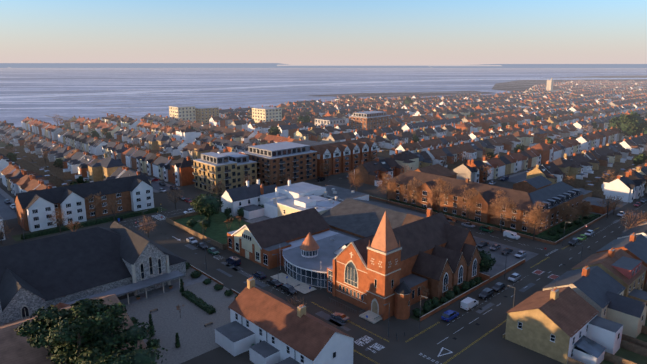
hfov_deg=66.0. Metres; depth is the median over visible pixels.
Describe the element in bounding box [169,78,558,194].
apartments
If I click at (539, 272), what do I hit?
markings
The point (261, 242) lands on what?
hall
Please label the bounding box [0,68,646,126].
water
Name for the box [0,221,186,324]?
flint church
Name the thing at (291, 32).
sky
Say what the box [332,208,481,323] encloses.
church
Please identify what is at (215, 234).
yards
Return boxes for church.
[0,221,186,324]
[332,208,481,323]
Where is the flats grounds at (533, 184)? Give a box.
[325,175,627,244]
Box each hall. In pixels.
[0,294,147,363]
[227,208,335,268]
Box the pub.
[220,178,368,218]
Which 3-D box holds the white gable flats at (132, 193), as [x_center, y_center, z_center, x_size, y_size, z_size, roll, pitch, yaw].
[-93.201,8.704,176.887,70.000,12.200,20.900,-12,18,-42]
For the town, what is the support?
on the ground at (494, 346)
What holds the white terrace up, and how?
on the ground at (494, 346)
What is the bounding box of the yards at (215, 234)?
[166,212,537,320]
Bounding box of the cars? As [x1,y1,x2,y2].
[4,142,646,321]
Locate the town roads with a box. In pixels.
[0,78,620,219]
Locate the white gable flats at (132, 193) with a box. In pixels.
[0,174,166,240]
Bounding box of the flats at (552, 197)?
[388,164,584,234]
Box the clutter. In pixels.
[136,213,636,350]
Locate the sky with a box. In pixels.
[0,0,646,64]
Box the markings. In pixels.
[124,205,642,363]
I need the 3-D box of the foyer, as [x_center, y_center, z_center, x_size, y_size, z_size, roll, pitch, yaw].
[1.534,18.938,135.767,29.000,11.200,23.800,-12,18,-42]
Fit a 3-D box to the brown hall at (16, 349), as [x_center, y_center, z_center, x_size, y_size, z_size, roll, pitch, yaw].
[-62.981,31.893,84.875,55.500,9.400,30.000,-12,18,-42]
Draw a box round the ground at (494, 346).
[0,65,646,363]
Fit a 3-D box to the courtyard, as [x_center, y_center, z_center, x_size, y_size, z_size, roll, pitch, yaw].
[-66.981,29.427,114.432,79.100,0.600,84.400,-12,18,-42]
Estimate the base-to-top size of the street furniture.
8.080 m
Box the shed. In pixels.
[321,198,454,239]
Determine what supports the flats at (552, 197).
on the ground at (494, 346)
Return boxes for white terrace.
[215,277,353,363]
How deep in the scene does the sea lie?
1981.72 m
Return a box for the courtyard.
[119,264,239,363]
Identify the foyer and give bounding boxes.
[270,232,372,293]
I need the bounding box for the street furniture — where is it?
[21,166,646,345]
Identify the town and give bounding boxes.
[0,80,646,225]
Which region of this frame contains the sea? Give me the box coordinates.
[0,63,646,108]
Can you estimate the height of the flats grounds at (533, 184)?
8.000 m

